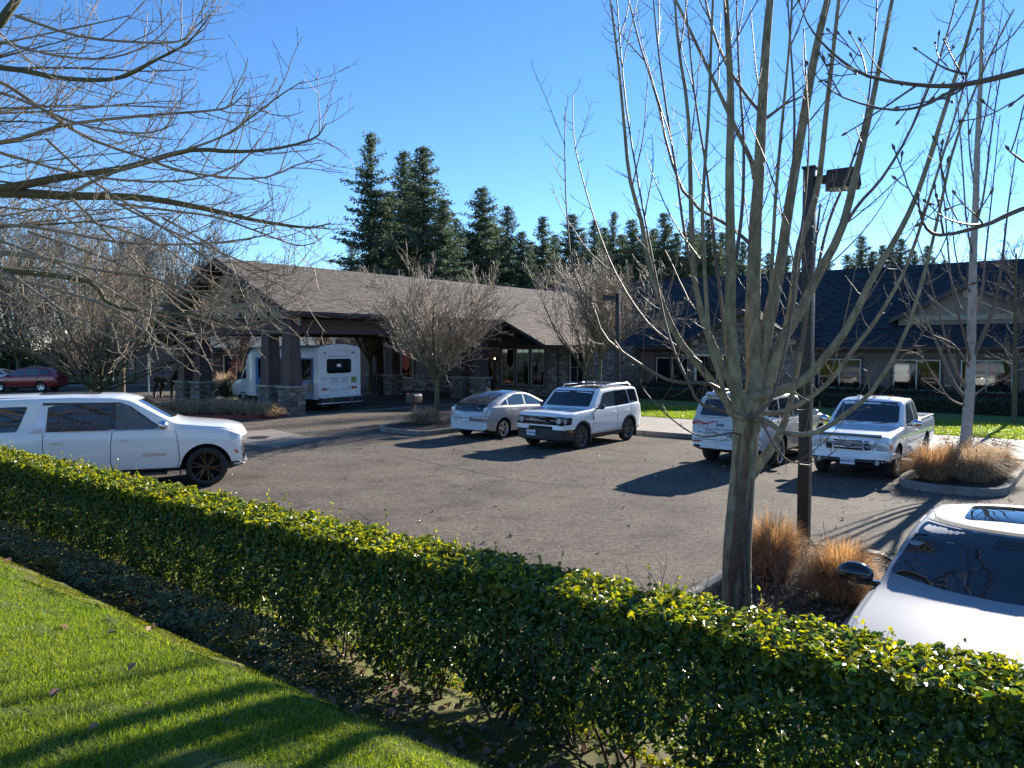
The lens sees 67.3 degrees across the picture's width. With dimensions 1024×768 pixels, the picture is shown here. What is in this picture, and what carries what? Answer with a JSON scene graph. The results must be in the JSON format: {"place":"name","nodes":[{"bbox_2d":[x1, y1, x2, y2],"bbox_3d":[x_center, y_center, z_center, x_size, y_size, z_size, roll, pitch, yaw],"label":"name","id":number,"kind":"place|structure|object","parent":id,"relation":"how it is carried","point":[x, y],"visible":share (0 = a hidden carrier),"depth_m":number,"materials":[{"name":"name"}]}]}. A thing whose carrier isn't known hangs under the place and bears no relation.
{"place":"outdoors","nodes":[
{"label":"outdoors","id":0,"kind":"place"},
{"bbox_2d":[68,374,132,382],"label":"lawn","id":1,"kind":"structure","parent":0,"point":[116,378],"depth_m":67.29,"materials":[{"name":"green plant"}]},
{"bbox_2d":[0,198,94,368],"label":"bare tree","id":2,"kind":"object","parent":1,"relation":"on","point":[17,355],"visible":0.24,"depth_m":62.87,"materials":[{"name":"brown plant"}]},
{"bbox_2d":[0,320,125,375],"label":"evergreen thicket","id":3,"kind":"object","parent":1,"relation":"on","point":[6,358],"visible":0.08,"depth_m":76.70,"materials":[{"name":"green plant"}]},
{"bbox_2d":[0,156,167,348],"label":"bare tree","id":4,"kind":"object","parent":1,"relation":"on","point":[10,333],"visible":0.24,"depth_m":59.31,"materials":[{"name":"brown plant"}]},
{"bbox_2d":[0,187,175,373],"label":"bare tree","id":5,"kind":"object","parent":1,"relation":"on","point":[53,329],"visible":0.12,"depth_m":69.69,"materials":[{"name":"brown plant"}]},
{"bbox_2d":[0,201,230,344],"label":"bare tree","id":6,"kind":"object","parent":1,"relation":"on","point":[153,247],"visible":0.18,"depth_m":64.19,"materials":[{"name":"brown plant"}]},
{"bbox_2d":[82,216,249,307],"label":"bare tree","id":7,"kind":"object","parent":1,"relation":"on","point":[176,249],"visible":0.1,"depth_m":71.97,"materials":[{"name":"brown plant"}]},
{"bbox_2d":[221,398,247,414],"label":"ornamental grass","id":8,"kind":"object","parent":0,"point":[233,407],"depth_m":31.66,"materials":[{"name":"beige plant"}]},
{"bbox_2d":[0,561,490,767],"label":"lawn","id":9,"kind":"structure","parent":0,"point":[211,762],"depth_m":3.42,"materials":[{"name":"green plant"}]},
{"bbox_2d":[0,625,151,730],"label":"fallen leaves","id":10,"kind":"object","parent":9,"relation":"on","point":[53,691],"visible":0.97,"depth_m":3.59,"materials":[{"name":"brown plant"}]},
{"bbox_2d":[0,0,364,380],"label":"bare tree","id":11,"kind":"object","parent":9,"relation":"on","point":[18,190],"visible":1,"depth_m":8.03,"materials":[{"name":"brown plant"}]},
{"bbox_2d":[235,399,262,415],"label":"ornamental grass","id":12,"kind":"object","parent":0,"point":[249,409],"depth_m":31.25,"materials":[{"name":"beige plant"}]},
{"bbox_2d":[1,522,800,767],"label":"hedge bed","id":13,"kind":"object","parent":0,"point":[454,696],"visible":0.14,"depth_m":4.97,"materials":[{"name":"brown soil"}]},
{"bbox_2d":[0,520,390,696],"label":"ground cover","id":14,"kind":"object","parent":13,"relation":"on","point":[169,596],"visible":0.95,"depth_m":5.93,"materials":[{"name":"green plant"}]},
{"bbox_2d":[0,544,562,767],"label":"moss","id":15,"kind":"object","parent":13,"relation":"on","point":[158,630],"visible":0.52,"depth_m":4.76,"materials":[{"name":"green plant"}]},
{"bbox_2d":[4,537,670,767],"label":"fallen leaves","id":16,"kind":"object","parent":13,"relation":"on","point":[463,722],"visible":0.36,"depth_m":4.85,"materials":[{"name":"brown plant"}]},
{"bbox_2d":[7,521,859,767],"bbox_3d":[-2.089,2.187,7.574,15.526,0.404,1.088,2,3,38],"label":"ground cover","id":17,"kind":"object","parent":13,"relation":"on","point":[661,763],"visible":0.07,"depth_m":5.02,"materials":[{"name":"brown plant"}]},
{"bbox_2d":[0,440,1023,767],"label":"hedge","id":18,"kind":"object","parent":13,"relation":"on","point":[738,694],"visible":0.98,"depth_m":4.48,"materials":[{"name":"green plant"}]},
{"bbox_2d":[406,393,421,410],"bbox_3d":[-3.818,0.919,29.974,0.415,1.120,0.555,1,3,27],"label":"mailbox","id":19,"kind":"object","parent":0,"point":[413,398],"visible":0.78,"depth_m":29.77,"materials":[{"name":"paint"}]},
{"bbox_2d":[400,405,449,425],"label":"ornamental grass","id":20,"kind":"object","parent":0,"point":[421,416],"depth_m":28.00,"materials":[{"name":"beige plant"}]},
{"bbox_2d":[0,383,1023,767],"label":"car park","id":21,"kind":"structure","parent":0,"point":[368,473],"depth_m":15.51,"materials":[{"name":"grey asphalt"}]},
{"bbox_2d":[0,366,68,391],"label":"parked suv","id":22,"kind":"object","parent":21,"relation":"on","point":[41,378],"visible":0.98,"depth_m":50.15,"materials":[{"name":"red paint"}]},
{"bbox_2d":[48,275,177,391],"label":"bare tree","id":23,"kind":"object","parent":21,"relation":"on","point":[122,387],"visible":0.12,"depth_m":46.86,"materials":[{"name":"brown plant"}]},
{"bbox_2d":[0,391,246,485],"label":"parked suv","id":24,"kind":"object","parent":21,"relation":"on","point":[132,432],"visible":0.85,"depth_m":15.48,"materials":[{"name":"white paint"}]},
{"bbox_2d":[144,395,285,418],"bbox_3d":[-16.826,1.075,37.118,6.662,0.170,17.134,-2,3,-34],"label":"planting bed","id":25,"kind":"object","parent":21,"relation":"on","point":[213,415],"visible":0.17,"depth_m":31.36,"materials":[{"name":"brown soil"}]},
{"bbox_2d":[153,343,177,398],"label":"elk statue","id":26,"kind":"object","parent":25,"relation":"on","point":[170,377],"visible":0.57,"depth_m":40.73,"materials":[{"name":"brown metal"}]},
{"bbox_2d":[0,183,334,391],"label":"bare tree","id":27,"kind":"object","parent":25,"relation":"on","point":[85,345],"visible":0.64,"depth_m":34.92,"materials":[{"name":"brown plant"}]},
{"bbox_2d":[176,398,212,414],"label":"ornamental grass","id":28,"kind":"object","parent":25,"relation":"on","point":[190,409],"depth_m":31.86,"materials":[{"name":"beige plant"}]},
{"bbox_2d":[206,398,235,414],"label":"ornamental grass","id":29,"kind":"object","parent":25,"relation":"on","point":[218,408],"depth_m":31.66,"materials":[{"name":"beige plant"}]},
{"bbox_2d":[253,399,286,416],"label":"ornamental grass","id":30,"kind":"object","parent":25,"relation":"on","point":[271,410],"depth_m":31.07,"materials":[{"name":"beige plant"}]},
{"bbox_2d":[114,308,335,387],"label":"wing","id":31,"kind":"structure","parent":21,"relation":"on","point":[223,361],"depth_m":58.49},
{"bbox_2d":[223,354,247,375],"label":"window","id":32,"kind":"structure","parent":31,"relation":"in","point":[226,365],"depth_m":55.16,"materials":[{"name":"black glass"}]},
{"bbox_2d":[216,380,236,398],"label":"round shrub","id":33,"kind":"object","parent":21,"relation":"on","point":[225,389],"visible":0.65,"depth_m":42.69,"materials":[{"name":"green plant"}]},
{"bbox_2d":[214,336,260,375],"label":"bare tree","id":34,"kind":"object","parent":21,"relation":"on","point":[242,342],"visible":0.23,"depth_m":49.80,"materials":[{"name":"brown plant"}]},
{"bbox_2d":[242,429,317,447],"bbox_3d":[-7.909,1.730,24.583,2.540,0.001,5.113,-2,4,-40],"label":"concrete patch","id":35,"kind":"object","parent":21,"relation":"on","point":[278,439],"visible":0.67,"depth_m":24.22,"materials":[{"name":"grey concrete"}]},
{"bbox_2d":[232,344,362,409],"bbox_3d":[-10.750,-0.415,37.612,7.520,3.060,2.530,2,3,38],"label":"shuttle bus","id":36,"kind":"object","parent":21,"relation":"on","point":[330,375],"visible":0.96,"depth_m":35.51,"materials":[{"name":"white metal"}]},
{"bbox_2d":[300,337,358,345],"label":"bare tree","id":37,"kind":"object","parent":21,"relation":"on","point":[320,341],"visible":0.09,"depth_m":51.84,"materials":[{"name":"brown plant"}]},
{"bbox_2d":[324,267,399,392],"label":"bare tree","id":38,"kind":"object","parent":21,"relation":"on","point":[369,351],"visible":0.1,"depth_m":47.33,"materials":[{"name":"brown plant"}]},
{"bbox_2d":[156,257,625,415],"bbox_3d":[-3.611,-2.701,44.740,13.421,6.950,28.020,2,3,38],"label":"entrance canopy","id":39,"kind":"object","parent":21,"relation":"on","point":[282,383],"visible":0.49,"depth_m":37.05,"materials":[{"name":"brown"}]},
{"bbox_2d":[251,399,546,420],"bbox_3d":[-4.063,1.107,37.682,18.923,0.001,2.148,-3,4,-43],"label":"gutter strip","id":40,"kind":"object","parent":21,"relation":"on","point":[353,411],"visible":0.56,"depth_m":34.27,"materials":[{"name":"concrete"}]},
{"bbox_2d":[379,417,459,435],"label":"planting island","id":41,"kind":"structure","parent":21,"relation":"on","point":[413,428],"depth_m":26.51,"materials":[{"name":"grey concrete"}]},
{"bbox_2d":[337,244,524,422],"bbox_3d":[-2.907,-1.918,28.114,6.928,6.774,6.958,0,3,0],"label":"bare tree","id":42,"kind":"object","parent":41,"relation":"on","point":[427,329],"visible":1,"depth_m":27.86,"materials":[{"name":"brown plant"}]},
{"bbox_2d":[451,389,541,437],"bbox_3d":[-0.086,0.880,26.091,2.235,1.565,4.496,2,3,38],"label":"parked hatchback","id":43,"kind":"object","parent":21,"relation":"on","point":[496,412],"visible":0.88,"depth_m":24.63,"materials":[{"name":"silver metal"}]},
{"bbox_2d":[521,249,636,384],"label":"bare tree","id":44,"kind":"object","parent":21,"relation":"on","point":[584,366],"visible":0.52,"depth_m":40.88,"materials":[{"name":"brown plant"}]},
{"bbox_2d":[517,378,640,448],"bbox_3d":[2.124,0.832,23.558,2.361,1.903,4.399,2,3,38],"label":"parked suv","id":45,"kind":"object","parent":21,"relation":"on","point":[578,416],"visible":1,"depth_m":22.73,"materials":[{"name":"white paint"}]},
{"bbox_2d":[177,420,1008,552],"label":"fallen leaves","id":46,"kind":"object","parent":21,"relation":"on","point":[628,525],"visible":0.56,"depth_m":15.72,"materials":[{"name":"brown plant"}]},
{"bbox_2d":[336,259,1023,396],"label":"lodge building","id":47,"kind":"structure","parent":21,"relation":"on","point":[527,365],"depth_m":43.32,"materials":[{"name":"beige"}]},
{"bbox_2d":[400,352,414,379],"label":"window","id":48,"kind":"structure","parent":47,"relation":"in","point":[411,369],"depth_m":52.53,"materials":[{"name":"black glass"}]},
{"bbox_2d":[488,359,495,389],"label":"door","id":49,"kind":"structure","parent":47,"relation":"in","point":[491,363],"depth_m":47.95,"materials":[{"name":"black wood"}]},
{"bbox_2d":[500,348,514,385],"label":"window","id":50,"kind":"structure","parent":47,"relation":"in","point":[507,355],"depth_m":47.28,"materials":[{"name":"black glass"}]},
{"bbox_2d":[515,348,529,386],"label":"window","id":51,"kind":"structure","parent":47,"relation":"in","point":[522,355],"depth_m":46.56,"materials":[{"name":"black glass"}]},
{"bbox_2d":[530,348,545,387],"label":"window","id":52,"kind":"structure","parent":47,"relation":"in","point":[537,356],"depth_m":45.85,"materials":[{"name":"black glass"}]},
{"bbox_2d":[568,350,585,385],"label":"window","id":53,"kind":"structure","parent":47,"relation":"in","point":[575,373],"depth_m":44.22,"materials":[{"name":"black glass"}]},
{"bbox_2d":[654,355,688,382],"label":"window","id":54,"kind":"structure","parent":47,"relation":"in","point":[661,362],"depth_m":46.23,"materials":[{"name":"black glass"}]},
{"bbox_2d":[694,354,739,384],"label":"window","id":55,"kind":"structure","parent":47,"relation":"in","point":[703,357],"depth_m":43.45,"materials":[{"name":"black glass"}]},
{"bbox_2d":[816,356,863,388],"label":"window","id":56,"kind":"structure","parent":47,"relation":"in","point":[851,372],"depth_m":40.04,"materials":[{"name":"glass"}]},
{"bbox_2d":[890,357,943,390],"bbox_3d":[20.113,-0.447,38.173,2.380,1.810,0.555,2,3,38],"label":"window","id":57,"kind":"structure","parent":47,"relation":"in","point":[913,372],"depth_m":37.97,"materials":[{"name":"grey glass"}]},
{"bbox_2d":[957,357,1012,393],"bbox_3d":[22.436,-0.360,36.349,2.380,1.810,0.555,2,3,38],"label":"window","id":58,"kind":"structure","parent":47,"relation":"in","point":[993,367],"depth_m":36.07,"materials":[{"name":"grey glass"}]},
{"bbox_2d":[581,542,893,738],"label":"planting island","id":59,"kind":"structure","parent":21,"relation":"on","point":[716,579],"depth_m":8.60,"materials":[{"name":"brown soil"}]},
{"bbox_2d":[564,536,896,718],"bbox_3d":[2.797,2.358,8.289,1.532,0.187,5.936,2,3,38],"label":"ground cover","id":60,"kind":"object","parent":59,"relation":"on","point":[817,606],"visible":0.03,"depth_m":8.36,"materials":[{"name":"brown soil"}]},
{"bbox_2d":[592,542,890,718],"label":"fallen leaves","id":61,"kind":"object","parent":59,"relation":"on","point":[882,557],"visible":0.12,"depth_m":8.33,"materials":[{"name":"brown plant"}]},
{"bbox_2d":[729,525,814,616],"bbox_3d":[2.684,1.974,8.055,0.873,0.837,0.712,0,3,10],"label":"bare shrub","id":62,"kind":"object","parent":59,"relation":"on","point":[775,602],"visible":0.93,"depth_m":8.08,"materials":[{"name":"brown plant"}]},
{"bbox_2d":[531,0,1023,615],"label":"bare tree","id":63,"kind":"object","parent":59,"relation":"on","point":[745,408],"visible":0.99,"depth_m":7.79,"materials":[{"name":"brown plant"}]},
{"bbox_2d":[784,524,869,596],"bbox_3d":[3.408,1.962,8.624,0.870,0.810,0.963,0,3,0],"label":"bare shrub","id":64,"kind":"object","parent":59,"relation":"on","point":[804,564],"visible":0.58,"depth_m":8.70,"materials":[{"name":"brown plant"}]},
{"bbox_2d":[796,165,861,557],"bbox_3d":[4.105,-0.280,10.162,0.850,5.155,0.453,1,3,26],"label":"lamp post","id":65,"kind":"object","parent":59,"relation":"on","point":[804,485],"visible":0.52,"depth_m":10.19,"materials":[{"name":"brown metal"}]},
{"bbox_2d":[781,532,887,606],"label":"ornamental grass","id":66,"kind":"object","parent":59,"relation":"on","point":[836,587],"depth_m":8.32,"materials":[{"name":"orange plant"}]},
{"bbox_2d":[692,388,824,465],"bbox_3d":[6.689,1.013,20.470,2.441,1.833,5.200,2,3,38],"label":"parked suv","id":67,"kind":"object","parent":21,"relation":"on","point":[709,449],"visible":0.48,"depth_m":18.84,"materials":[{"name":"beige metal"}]},
{"bbox_2d":[636,430,1023,458],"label":"kerb","id":68,"kind":"structure","parent":21,"relation":"on","point":[665,434],"depth_m":24.92,"materials":[{"name":"concrete"}]},
{"bbox_2d":[812,395,934,477],"bbox_3d":[8.963,1.135,18.949,2.313,1.735,5.207,2,3,38],"label":"parked pickup","id":69,"kind":"object","parent":21,"relation":"on","point":[877,429],"visible":0.87,"depth_m":17.54,"materials":[{"name":"white paint"}]},
{"bbox_2d":[836,504,1023,767],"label":"parked car","id":70,"kind":"object","parent":21,"relation":"on","point":[952,577],"visible":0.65,"depth_m":5.87,"materials":[{"name":"white paint"}]},
{"bbox_2d":[899,458,1023,496],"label":"planting island","id":71,"kind":"structure","parent":21,"relation":"on","point":[954,486],"depth_m":15.57,"materials":[{"name":"grey concrete"}]},
{"bbox_2d":[890,0,1023,448],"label":"bare tree","id":72,"kind":"object","parent":71,"relation":"on","point":[969,394],"visible":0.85,"depth_m":17.21,"materials":[{"name":"grey plant"}]},
{"bbox_2d":[939,433,1020,484],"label":"ornamental grass","id":73,"kind":"object","parent":71,"relation":"on","point":[983,468],"depth_m":15.88,"materials":[{"name":"beige plant"}]},
{"bbox_2d":[0,0,1023,349],"label":"sky","id":74,"kind":"structure","parent":0,"point":[457,79],"materials":[{"name":"blue"}]},
{"bbox_2d":[718,502,822,578],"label":"ornamental grass","id":75,"kind":"object","parent":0,"point":[760,548],"depth_m":9.22,"materials":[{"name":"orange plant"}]},
{"bbox_2d":[637,416,1023,457],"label":"sidewalk","id":76,"kind":"structure","parent":0,"point":[658,424],"depth_m":25.50,"materials":[{"name":"concrete"}]},
{"bbox_2d":[638,399,1023,439],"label":"lawn","id":77,"kind":"structure","parent":0,"point":[940,415],"depth_m":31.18,"materials":[{"name":"green plant"}]},
{"bbox_2d":[602,294,619,384],"bbox_3d":[4.515,-1.460,34.480,0.954,5.145,0.530,0,3,3],"label":"lamp post","id":78,"kind":"object","parent":77,"relation":"on","point":[617,335],"visible":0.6,"depth_m":34.38,"materials":[{"name":"brown metal"}]},
{"bbox_2d":[550,247,699,382],"bbox_3d":[5.015,-2.811,36.574,6.784,7.655,7.814,0,3,0],"label":"bare tree","id":79,"kind":"object","parent":77,"relation":"on","point":[589,287],"visible":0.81,"depth_m":36.25,"materials":[{"name":"brown plant"}]},
{"bbox_2d":[640,398,1010,415],"bbox_3d":[32.607,1.570,24.585,69.000,0.001,5.600,2,3,38],"label":"planting bed","id":80,"kind":"object","parent":77,"relation":"on","point":[836,407],"depth_m":32.89,"materials":[{"name":"brown plant"}]},
{"bbox_2d":[620,384,1023,415],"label":"hedge","id":81,"kind":"object","parent":80,"relation":"on","point":[946,404],"visible":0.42,"depth_m":33.16,"materials":[{"name":"green plant"}]},
{"bbox_2d":[641,378,1023,398],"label":"shrub","id":82,"kind":"object","parent":80,"relation":"on","point":[837,389],"visible":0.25,"depth_m":37.61,"materials":[{"name":"green plant"}]},
{"bbox_2d":[875,389,1023,401],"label":"shrub","id":83,"kind":"object","parent":80,"relation":"on","point":[930,393],"visible":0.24,"depth_m":34.65,"materials":[{"name":"green plant"}]},
{"bbox_2d":[976,234,1023,421],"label":"bare tree","id":84,"kind":"object","parent":77,"relation":"on","point":[1016,354],"visible":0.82,"depth_m":28.39,"materials":[{"name":"brown plant"}]},
{"bbox_2d":[797,0,1023,311],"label":"bare tree","id":85,"kind":"object","parent":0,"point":[959,86],"visible":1,"depth_m":3.42,"materials":[{"name":"brown plant"}]},
{"bbox_2d":[892,436,976,481],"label":"ornamental grass","id":86,"kind":"object","parent":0,"point":[930,466],"depth_m":16.12,"materials":[{"name":"beige plant"}]},
{"bbox_2d":[925,434,984,475],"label":"ornamental grass","id":87,"kind":"object","parent":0,"point":[957,444],"depth_m":16.84,"materials":[{"name":"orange plant"}]},
{"bbox_2d":[963,434,1023,478],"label":"ornamental grass","id":88,"kind":"object","parent":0,"point":[1010,462],"depth_m":16.45,"materials":[{"name":"beige plant"}]},
{"label":"ground","id":89,"kind":"structure","parent":0,"visible":0},
{"bbox_2d":[327,130,405,274],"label":"conifer tree","id":90,"kind":"object","parent":89,"relation":"on","point":[367,227],"visible":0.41,"depth_m":93.33,"materials":[{"name":"green plant"}]},
{"bbox_2d":[378,149,433,272],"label":"conifer tree","id":91,"kind":"object","parent":89,"relation":"on","point":[403,155],"visible":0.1,"depth_m":98.33,"materials":[{"name":"green plant"}]},
{"bbox_2d":[372,146,466,279],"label":"conifer tree","id":92,"kind":"object","parent":89,"relation":"on","point":[422,213],"visible":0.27,"depth_m":90.14,"materials":[{"name":"green plant"}]},
{"bbox_2d":[414,198,485,284],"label":"conifer tree","id":93,"kind":"object","parent":89,"relation":"on","point":[444,245],"visible":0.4,"depth_m":86.78,"materials":[{"name":"green plant"}]},
{"bbox_2d":[448,186,524,287],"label":"conifer tree","id":94,"kind":"object","parent":89,"relation":"on","point":[480,245],"visible":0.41,"depth_m":96.16,"materials":[{"name":"green plant"}]},
{"bbox_2d":[493,204,545,284],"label":"conifer tree","id":95,"kind":"object","parent":89,"relation":"on","point":[506,219],"visible":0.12,"depth_m":106.68,"materials":[{"name":"green plant"}]},
{"bbox_2d":[506,232,545,287],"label":"conifer tree","id":96,"kind":"object","parent":89,"relation":"on","point":[526,280],"visible":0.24,"depth_m":98.81,"materials":[{"name":"green plant"}]},
{"bbox_2d":[527,216,563,286],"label":"conifer tree","id":97,"kind":"object","parent":89,"relation":"on","point":[542,251],"visible":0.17,"depth_m":110.62,"materials":[{"name":"green plant"}]},
{"bbox_2d":[542,213,597,286],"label":"conifer tree","id":98,"kind":"object","parent":89,"relation":"on","point":[573,242],"visible":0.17,"depth_m":108.57,"materials":[{"name":"green plant"}]},
{"bbox_2d":[581,220,608,282],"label":"conifer tree","id":99,"kind":"object","parent":89,"relation":"on","point":[595,241],"visible":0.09,"depth_m":112.76,"materials":[{"name":"green plant"}]},
{"bbox_2d":[597,210,628,281],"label":"conifer tree","id":100,"kind":"object","parent":89,"relation":"on","point":[611,239],"visible":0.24,"depth_m":110.85,"materials":[{"name":"green plant"}]},
{"bbox_2d":[612,218,658,281],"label":"conifer tree","id":101,"kind":"object","parent":89,"relation":"on","point":[634,246],"visible":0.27,"depth_m":110.44,"materials":[{"name":"green plant"}]},
{"bbox_2d":[643,212,690,279],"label":"conifer tree","id":102,"kind":"object","parent":89,"relation":"on","point":[660,247],"visible":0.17,"depth_m":114.46,"materials":[{"name":"green plant"}]},
{"bbox_2d":[675,221,702,278],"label":"conifer tree","id":103,"kind":"object","parent":89,"relation":"on","point":[686,255],"visible":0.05,"depth_m":116.55,"materials":[{"name":"green plant"}]},
{"bbox_2d":[681,218,725,278],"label":"conifer tree","id":104,"kind":"object","parent":89,"relation":"on","point":[710,266],"visible":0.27,"depth_m":113.44,"materials":[{"name":"green plant"}]},
{"bbox_2d":[736,241,747,275],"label":"conifer tree","id":105,"kind":"object","parent":89,"relation":"on","point":[742,271],"visible":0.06,"depth_m":123.93,"materials":[{"name":"green plant"}]},
{"bbox_2d":[849,235,875,268],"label":"conifer tree","id":106,"kind":"object","parent":89,"relation":"on","point":[862,257],"visible":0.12,"depth_m":133.69,"materials":[{"name":"green plant"}]},
{"bbox_2d":[887,238,913,265],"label":"conifer tree","id":107,"kind":"object","parent":89,"relation":"on","point":[899,260],"visible":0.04,"depth_m":134.63,"materials":[{"name":"green plant"}]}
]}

